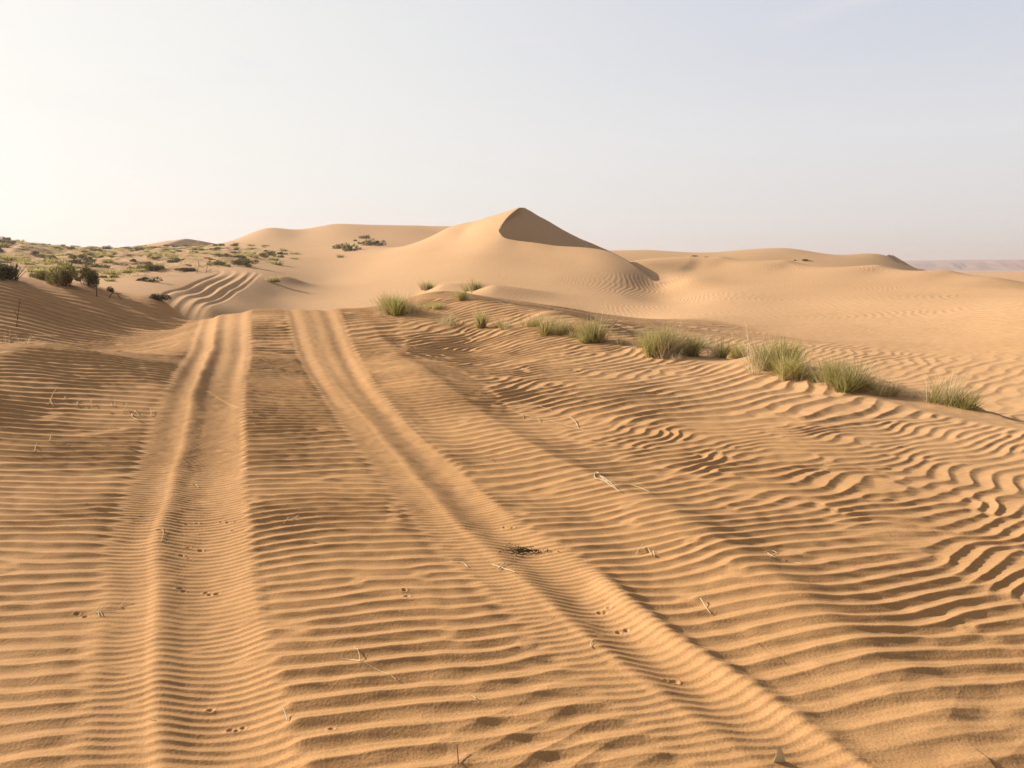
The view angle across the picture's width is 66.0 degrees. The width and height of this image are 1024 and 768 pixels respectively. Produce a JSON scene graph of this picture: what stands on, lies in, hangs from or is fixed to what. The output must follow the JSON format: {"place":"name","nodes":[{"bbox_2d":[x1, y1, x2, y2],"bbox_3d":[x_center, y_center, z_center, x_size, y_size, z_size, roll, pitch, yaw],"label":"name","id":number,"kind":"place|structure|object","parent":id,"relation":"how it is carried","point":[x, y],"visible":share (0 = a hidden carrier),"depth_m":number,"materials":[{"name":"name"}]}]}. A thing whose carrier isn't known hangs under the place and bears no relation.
{"place":"outdoors","nodes":[
{"label":"outdoors","id":0,"kind":"place"},
{"bbox_2d":[146,239,203,245],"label":"dune","id":1,"kind":"structure","parent":0,"point":[182,242],"depth_m":242.42,"materials":[{"name":"beige sand"}]},
{"bbox_2d":[224,224,450,252],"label":"dune","id":2,"kind":"structure","parent":0,"point":[325,238],"depth_m":149.06,"materials":[{"name":"beige sand"}]},
{"bbox_2d":[331,243,341,248],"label":"scrub bush","id":3,"kind":"object","parent":2,"relation":"on","point":[339,246],"visible":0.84,"depth_m":121.20,"materials":[{"name":"green plant"}]},
{"bbox_2d":[341,243,360,250],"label":"scrub bush","id":4,"kind":"object","parent":2,"relation":"on","point":[349,246],"visible":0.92,"depth_m":114.73,"materials":[{"name":"green plant"}]},
{"bbox_2d":[361,239,376,245],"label":"scrub bush","id":5,"kind":"object","parent":2,"relation":"on","point":[369,242],"visible":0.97,"depth_m":123.49,"materials":[{"name":"green plant"}]},
{"bbox_2d":[373,240,385,244],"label":"scrub bush","id":6,"kind":"object","parent":2,"relation":"on","point":[378,241],"visible":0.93,"depth_m":124.30,"materials":[{"name":"green plant"}]},
{"bbox_2d":[321,208,666,314],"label":"dune","id":7,"kind":"structure","parent":0,"point":[522,254],"depth_m":63.85,"materials":[{"name":"beige sand"}]},
{"bbox_2d":[416,279,436,289],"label":"grass clump","id":8,"kind":"object","parent":7,"relation":"on","point":[425,286],"visible":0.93,"depth_m":50.49,"materials":[{"name":"plant"}]},
{"bbox_2d":[459,277,484,290],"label":"grass clump","id":9,"kind":"object","parent":7,"relation":"on","point":[473,286],"visible":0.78,"depth_m":45.09,"materials":[{"name":"plant"}]},
{"bbox_2d":[0,241,1023,767],"bbox_3d":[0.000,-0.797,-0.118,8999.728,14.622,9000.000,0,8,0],"label":"ground","id":10,"kind":"structure","parent":0,"point":[874,615],"depth_m":5.09,"materials":[{"name":"beige sand"}]},
{"bbox_2d":[0,240,15,244],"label":"scrub bush","id":11,"kind":"object","parent":10,"relation":"on","point":[10,242],"visible":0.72,"depth_m":113.64,"materials":[{"name":"green plant"}]},
{"bbox_2d":[3,255,18,260],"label":"scrub tuft","id":12,"kind":"object","parent":10,"relation":"on","point":[11,258],"visible":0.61,"depth_m":66.48,"materials":[{"name":"green plant"}]},
{"bbox_2d":[0,262,26,280],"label":"scrub bush","id":13,"kind":"object","parent":10,"relation":"on","point":[7,271],"visible":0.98,"depth_m":21.90,"materials":[{"name":"green plant"}]},
{"bbox_2d":[16,260,36,264],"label":"scrub tuft","id":14,"kind":"object","parent":10,"relation":"on","point":[27,263],"visible":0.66,"depth_m":60.56,"materials":[{"name":"green plant"}]},
{"bbox_2d":[30,250,39,254],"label":"scrub bush","id":15,"kind":"object","parent":10,"relation":"on","point":[35,252],"visible":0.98,"depth_m":104.56,"materials":[{"name":"green plant"}]},
{"bbox_2d":[23,267,49,272],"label":"scrub tuft","id":16,"kind":"object","parent":10,"relation":"on","point":[36,270],"visible":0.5,"depth_m":48.35,"materials":[{"name":"green plant"}]},
{"bbox_2d":[28,271,49,277],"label":"scrub bush","id":17,"kind":"object","parent":10,"relation":"on","point":[31,274],"visible":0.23,"depth_m":43.50,"materials":[{"name":"green plant"}]},
{"bbox_2d":[32,269,48,279],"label":"scrub bush","id":18,"kind":"object","parent":10,"relation":"on","point":[40,275],"visible":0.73,"depth_m":23.94,"materials":[{"name":"green plant"}]},
{"bbox_2d":[36,254,56,257],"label":"scrub bush","id":19,"kind":"object","parent":10,"relation":"on","point":[42,256],"visible":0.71,"depth_m":83.87,"materials":[{"name":"green plant"}]},
{"bbox_2d":[41,258,59,262],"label":"scrub tuft","id":20,"kind":"object","parent":10,"relation":"on","point":[54,260],"visible":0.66,"depth_m":71.03,"materials":[{"name":"green plant"}]},
{"bbox_2d":[52,264,74,269],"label":"scrub tuft","id":21,"kind":"object","parent":10,"relation":"on","point":[62,266],"visible":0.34,"depth_m":54.52,"materials":[{"name":"green plant"}]},
{"bbox_2d":[44,265,85,285],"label":"scrub bush","id":22,"kind":"object","parent":10,"relation":"on","point":[63,276],"visible":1,"depth_m":23.04,"materials":[{"name":"green plant"}]},
{"bbox_2d":[67,254,87,258],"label":"scrub bush","id":23,"kind":"object","parent":10,"relation":"on","point":[72,256],"visible":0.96,"depth_m":86.31,"materials":[{"name":"green plant"}]},
{"bbox_2d":[70,256,95,263],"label":"scrub bush","id":24,"kind":"object","parent":10,"relation":"on","point":[74,261],"visible":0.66,"depth_m":71.47,"materials":[{"name":"green plant"}]},
{"bbox_2d":[70,264,99,286],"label":"scrub bush","id":25,"kind":"object","parent":10,"relation":"on","point":[91,279],"visible":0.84,"depth_m":23.76,"materials":[{"name":"green plant"}]},
{"bbox_2d":[82,263,106,267],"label":"scrub bush","id":26,"kind":"object","parent":10,"relation":"on","point":[97,265],"visible":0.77,"depth_m":55.50,"materials":[{"name":"green plant"}]},
{"bbox_2d":[99,257,115,262],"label":"scrub tuft","id":27,"kind":"object","parent":10,"relation":"on","point":[104,260],"visible":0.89,"depth_m":76.28,"materials":[{"name":"green plant"}]},
{"bbox_2d":[99,275,119,277],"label":"scrub bush","id":28,"kind":"object","parent":10,"relation":"on","point":[110,276],"visible":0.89,"depth_m":45.71,"materials":[{"name":"green plant"}]},
{"bbox_2d":[97,269,123,274],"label":"scrub tuft","id":29,"kind":"object","parent":10,"relation":"on","point":[108,272],"visible":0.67,"depth_m":49.09,"materials":[{"name":"green plant"}]},
{"bbox_2d":[119,268,133,272],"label":"scrub tuft","id":30,"kind":"object","parent":10,"relation":"on","point":[127,271],"visible":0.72,"depth_m":50.82,"materials":[{"name":"green plant"}]},
{"bbox_2d":[127,268,148,270],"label":"scrub tuft","id":31,"kind":"object","parent":10,"relation":"on","point":[138,269],"visible":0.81,"depth_m":52.56,"materials":[{"name":"green plant"}]},
{"bbox_2d":[3,241,282,274],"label":"ground cover","id":32,"kind":"object","parent":10,"relation":"on","point":[139,254],"visible":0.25,"depth_m":81.85,"materials":[{"name":"green plant"}]},
{"bbox_2d":[136,276,163,281],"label":"scrub bush","id":33,"kind":"object","parent":10,"relation":"on","point":[146,280],"visible":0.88,"depth_m":43.09,"materials":[{"name":"green plant"}]},
{"bbox_2d":[140,264,164,270],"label":"scrub bush","id":34,"kind":"object","parent":10,"relation":"on","point":[150,267],"visible":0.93,"depth_m":57.95,"materials":[{"name":"green plant"}]},
{"bbox_2d":[149,293,171,300],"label":"scrub bush","id":35,"kind":"object","parent":10,"relation":"on","point":[158,297],"visible":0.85,"depth_m":24.69,"materials":[{"name":"green plant"}]},
{"bbox_2d":[167,258,180,262],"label":"scrub bush","id":36,"kind":"object","parent":10,"relation":"on","point":[177,260],"visible":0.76,"depth_m":75.50,"materials":[{"name":"green plant"}]},
{"bbox_2d":[174,267,196,271],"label":"scrub bush","id":37,"kind":"object","parent":10,"relation":"on","point":[186,269],"visible":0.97,"depth_m":57.90,"materials":[{"name":"green plant"}]},
{"bbox_2d":[67,310,305,767],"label":"track","id":38,"kind":"structure","parent":10,"relation":"on","point":[178,645],"depth_m":3.59,"materials":[{"name":"beige sand"}]},
{"bbox_2d":[94,598,126,615],"bbox_3d":[-1.815,1.003,3.555,0.072,0.023,0.188,1,9,10],"label":"dry straw","id":39,"kind":"object","parent":38,"relation":"on","point":[102,607],"visible":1,"depth_m":3.52,"materials":[{"name":"beige plant"}]},
{"bbox_2d":[160,270,261,314],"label":"track","id":40,"kind":"structure","parent":10,"relation":"on","point":[202,296],"depth_m":43.62,"materials":[{"name":"beige sand"}]},
{"bbox_2d":[206,259,225,265],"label":"scrub bush","id":41,"kind":"object","parent":10,"relation":"on","point":[218,262],"visible":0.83,"depth_m":70.25,"materials":[{"name":"green plant"}]},
{"bbox_2d":[215,253,232,256],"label":"scrub bush","id":42,"kind":"object","parent":10,"relation":"on","point":[219,255],"visible":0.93,"depth_m":88.37,"materials":[{"name":"green plant"}]},
{"bbox_2d":[229,258,259,264],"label":"scrub bush","id":43,"kind":"object","parent":10,"relation":"on","point":[240,261],"visible":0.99,"depth_m":72.52,"materials":[{"name":"green plant"}]},
{"bbox_2d":[259,253,268,257],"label":"scrub bush","id":44,"kind":"object","parent":10,"relation":"on","point":[263,255],"visible":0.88,"depth_m":96.07,"materials":[{"name":"green plant"}]},
{"bbox_2d":[263,275,281,281],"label":"grass clump","id":45,"kind":"object","parent":10,"relation":"on","point":[272,279],"visible":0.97,"depth_m":56.78,"materials":[{"name":"plant"}]},
{"bbox_2d":[269,261,283,264],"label":"scrub tuft","id":46,"kind":"object","parent":10,"relation":"on","point":[277,263],"visible":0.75,"depth_m":85.25,"materials":[{"name":"green plant"}]},
{"bbox_2d":[342,646,395,678],"bbox_3d":[-0.565,1.069,3.009,0.089,0.018,0.344,-6,11,-37],"label":"dry straw","id":47,"kind":"object","parent":10,"relation":"on","point":[366,663],"visible":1,"depth_m":3.01,"materials":[{"name":"beige plant"}]},
{"bbox_2d":[358,287,428,315],"bbox_3d":[-2.929,-1.886,19.152,2.576,1.034,1.748,0,8,0],"label":"grass clump","id":48,"kind":"object","parent":10,"relation":"on","point":[396,306],"visible":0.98,"depth_m":19.00,"materials":[{"name":"plant"}]},
{"bbox_2d":[409,302,432,310],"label":"grass clump","id":49,"kind":"object","parent":10,"relation":"on","point":[416,306],"visible":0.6,"depth_m":19.49,"materials":[{"name":"plant"}]},
{"bbox_2d":[426,302,447,308],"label":"grass clump","id":50,"kind":"object","parent":10,"relation":"on","point":[437,306],"visible":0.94,"depth_m":19.46,"materials":[{"name":"plant"}]},
{"bbox_2d":[435,311,466,326],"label":"grass clump","id":51,"kind":"object","parent":10,"relation":"on","point":[448,323],"visible":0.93,"depth_m":17.66,"materials":[{"name":"plant"}]},
{"bbox_2d":[451,286,475,300],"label":"grass clump","id":52,"kind":"object","parent":10,"relation":"on","point":[460,296],"visible":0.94,"depth_m":20.18,"materials":[{"name":"plant"}]},
{"bbox_2d":[469,306,495,328],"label":"grass clump","id":53,"kind":"object","parent":10,"relation":"on","point":[480,322],"visible":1,"depth_m":17.26,"materials":[{"name":"plant"}]},
{"bbox_2d":[491,316,502,327],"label":"grass clump","id":54,"kind":"object","parent":10,"relation":"on","point":[497,326],"visible":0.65,"depth_m":17.12,"materials":[{"name":"plant"}]},
{"bbox_2d":[490,315,519,330],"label":"grass clump","id":55,"kind":"object","parent":10,"relation":"on","point":[503,324],"visible":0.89,"depth_m":16.80,"materials":[{"name":"plant"}]},
{"bbox_2d":[521,314,542,327],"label":"grass clump","id":56,"kind":"object","parent":10,"relation":"on","point":[530,324],"visible":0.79,"depth_m":16.74,"materials":[{"name":"plant"}]},
{"bbox_2d":[533,312,572,336],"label":"grass clump","id":57,"kind":"object","parent":10,"relation":"on","point":[551,329],"visible":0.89,"depth_m":15.65,"materials":[{"name":"plant"}]},
{"bbox_2d":[521,414,592,432],"bbox_3d":[0.436,0.395,7.963,0.140,0.024,1.211,-7,11,-38],"label":"dry straw","id":58,"kind":"object","parent":10,"relation":"on","point":[553,421],"visible":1,"depth_m":8.09,"materials":[{"name":"beige plant"}]},
{"bbox_2d":[556,318,577,332],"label":"grass clump","id":59,"kind":"object","parent":10,"relation":"on","point":[568,329],"visible":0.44,"depth_m":15.78,"materials":[{"name":"plant"}]},
{"bbox_2d":[563,329,579,337],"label":"grass clump","id":60,"kind":"object","parent":10,"relation":"on","point":[573,335],"visible":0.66,"depth_m":15.23,"materials":[{"name":"plant"}]},
{"bbox_2d":[282,309,878,767],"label":"track","id":61,"kind":"structure","parent":10,"relation":"on","point":[656,679],"depth_m":3.60,"materials":[{"name":"beige sand"}]},
{"bbox_2d":[492,562,515,571],"bbox_3d":[-0.043,0.949,4.060,0.072,0.017,0.163,-3,9,-20],"label":"dry straw","id":62,"kind":"object","parent":61,"relation":"on","point":[502,567],"visible":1,"depth_m":4.07,"materials":[{"name":"beige plant"}]},
{"bbox_2d":[496,543,559,555],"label":"plant litter","id":63,"kind":"object","parent":61,"relation":"on","point":[524,550],"visible":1,"depth_m":4.38,"materials":[{"name":"brown plant"}]},
{"bbox_2d":[773,747,785,761],"bbox_3d":[0.824,1.145,2.427,0.052,0.055,0.006,-2,9,-12],"label":"bark flake","id":64,"kind":"object","parent":61,"relation":"on","point":[779,757],"visible":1,"depth_m":2.42,"materials":[{"name":"wood"}]},
{"bbox_2d":[565,308,620,343],"bbox_3d":[1.568,-1.073,14.700,1.422,0.802,1.231,5,10,29],"label":"grass clump","id":65,"kind":"object","parent":10,"relation":"on","point":[588,334],"visible":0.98,"depth_m":14.61,"materials":[{"name":"plant"}]},
{"bbox_2d":[594,472,618,490],"bbox_3d":[0.672,0.706,5.735,0.108,0.026,0.586,-2,9,-14],"label":"dry straw","id":66,"kind":"object","parent":10,"relation":"on","point":[606,481],"visible":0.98,"depth_m":5.73,"materials":[{"name":"beige plant"}]},
{"bbox_2d":[610,330,627,344],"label":"grass clump","id":67,"kind":"object","parent":10,"relation":"on","point":[619,341],"visible":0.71,"depth_m":14.33,"materials":[{"name":"plant"}]},
{"bbox_2d":[628,331,651,347],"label":"grass clump","id":68,"kind":"object","parent":10,"relation":"on","point":[638,343],"visible":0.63,"depth_m":13.71,"materials":[{"name":"plant"}]},
{"bbox_2d":[625,313,707,358],"bbox_3d":[2.506,-0.642,12.824,1.463,1.057,1.582,8,12,44],"label":"grass clump","id":69,"kind":"object","parent":10,"relation":"on","point":[662,345],"visible":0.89,"depth_m":12.74,"materials":[{"name":"plant"}]},
{"bbox_2d":[668,350,681,360],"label":"grass clump","id":70,"kind":"object","parent":10,"relation":"on","point":[677,358],"visible":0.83,"depth_m":12.41,"materials":[{"name":"plant"}]},
{"bbox_2d":[675,328,709,356],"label":"grass clump","id":71,"kind":"object","parent":10,"relation":"on","point":[695,350],"visible":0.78,"depth_m":12.79,"materials":[{"name":"plant"}]},
{"bbox_2d":[686,336,710,348],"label":"grass clump","id":72,"kind":"object","parent":10,"relation":"on","point":[702,342],"visible":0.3,"depth_m":16.54,"materials":[{"name":"plant"}]},
{"bbox_2d":[703,334,736,358],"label":"grass clump","id":73,"kind":"object","parent":10,"relation":"on","point":[719,352],"visible":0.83,"depth_m":12.83,"materials":[{"name":"plant"}]},
{"bbox_2d":[724,336,752,358],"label":"grass clump","id":74,"kind":"object","parent":10,"relation":"on","point":[737,354],"visible":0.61,"depth_m":15.16,"materials":[{"name":"plant"}]},
{"bbox_2d":[718,323,816,374],"bbox_3d":[3.407,-0.376,10.554,1.486,0.955,1.528,0,8,0],"label":"grass clump","id":75,"kind":"object","parent":10,"relation":"on","point":[757,359],"visible":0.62,"depth_m":10.41,"materials":[{"name":"plant"}]},
{"bbox_2d":[754,349,821,384],"bbox_3d":[3.460,-0.141,9.723,1.038,0.724,1.112,6,10,35],"label":"grass clump","id":76,"kind":"object","parent":10,"relation":"on","point":[787,372],"visible":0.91,"depth_m":9.71,"materials":[{"name":"plant"}]},
{"bbox_2d":[807,367,822,382],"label":"grass clump","id":77,"kind":"object","parent":10,"relation":"on","point":[812,379],"visible":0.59,"depth_m":9.53,"materials":[{"name":"plant"}]},
{"bbox_2d":[799,349,870,385],"bbox_3d":[3.831,-0.202,9.355,0.972,0.529,0.875,0,8,0],"label":"grass clump","id":78,"kind":"object","parent":10,"relation":"on","point":[824,371],"visible":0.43,"depth_m":9.31,"materials":[{"name":"plant"}]},
{"bbox_2d":[801,351,895,398],"bbox_3d":[3.940,-0.074,9.043,1.330,0.761,0.998,8,12,43],"label":"grass clump","id":79,"kind":"object","parent":10,"relation":"on","point":[852,383],"visible":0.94,"depth_m":8.93,"materials":[{"name":"plant"}]},
{"bbox_2d":[863,380,878,391],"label":"grass clump","id":80,"kind":"object","parent":10,"relation":"on","point":[870,386],"visible":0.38,"depth_m":9.03,"materials":[{"name":"plant"}]},
{"bbox_2d":[865,372,905,398],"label":"grass clump","id":81,"kind":"object","parent":10,"relation":"on","point":[891,391],"visible":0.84,"depth_m":8.80,"materials":[{"name":"plant"}]},
{"bbox_2d":[902,389,921,398],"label":"grass clump","id":82,"kind":"object","parent":10,"relation":"on","point":[910,395],"visible":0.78,"depth_m":8.75,"materials":[{"name":"plant"}]},
{"bbox_2d":[902,370,994,409],"bbox_3d":[4.763,0.184,8.400,1.147,0.738,0.993,3,9,17],"label":"grass clump","id":83,"kind":"object","parent":10,"relation":"on","point":[955,400],"visible":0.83,"depth_m":8.38,"materials":[{"name":"plant"}]},
{"bbox_2d":[0,0,1023,260],"label":"sky","id":84,"kind":"structure","parent":0,"point":[895,128],"materials":[{"name":"white"}]},
{"bbox_2d":[609,248,1023,281],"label":"dune","id":85,"kind":"structure","parent":0,"point":[818,259],"depth_m":135.32,"materials":[{"name":"beige sand"}]},
{"bbox_2d":[658,256,1023,321],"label":"dune","id":86,"kind":"structure","parent":0,"point":[787,290],"depth_m":42.09,"materials":[{"name":"beige sand"}]},
{"bbox_2d":[904,260,1023,270],"bbox_3d":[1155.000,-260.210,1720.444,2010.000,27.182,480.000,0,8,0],"label":"hills","id":87,"kind":"structure","parent":0,"point":[982,265],"depth_m":1559.84,"materials":[{"name":"beige sand"}]}
]}

